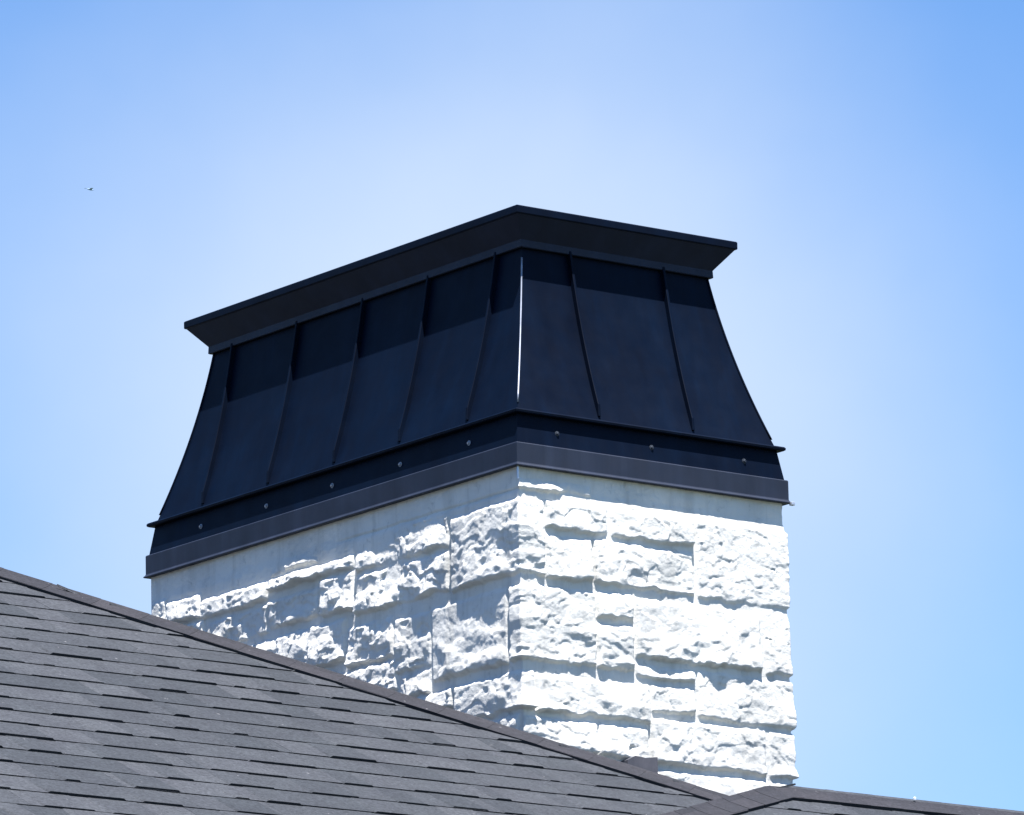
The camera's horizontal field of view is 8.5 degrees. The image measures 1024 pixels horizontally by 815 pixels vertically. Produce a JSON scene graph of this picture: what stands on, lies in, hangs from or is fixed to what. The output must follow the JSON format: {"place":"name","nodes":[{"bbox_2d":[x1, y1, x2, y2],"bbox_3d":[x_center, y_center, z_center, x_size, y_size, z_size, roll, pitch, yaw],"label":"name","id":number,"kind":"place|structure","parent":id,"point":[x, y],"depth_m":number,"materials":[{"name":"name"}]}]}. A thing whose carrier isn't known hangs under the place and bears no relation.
{"place":"outdoors","nodes":[
{"label":"outdoors","id":0,"kind":"place"},
{"bbox_2d":[0,205,1023,814],"bbox_3d":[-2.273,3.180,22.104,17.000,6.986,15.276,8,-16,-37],"label":"house","id":1,"kind":"structure","parent":0,"point":[480,515],"depth_m":20.75,"materials":[{"name":"stone"}]},
{"bbox_2d":[0,0,1023,810],"label":"sky","id":2,"kind":"structure","parent":0,"point":[862,161],"materials":[{"name":"blue"}]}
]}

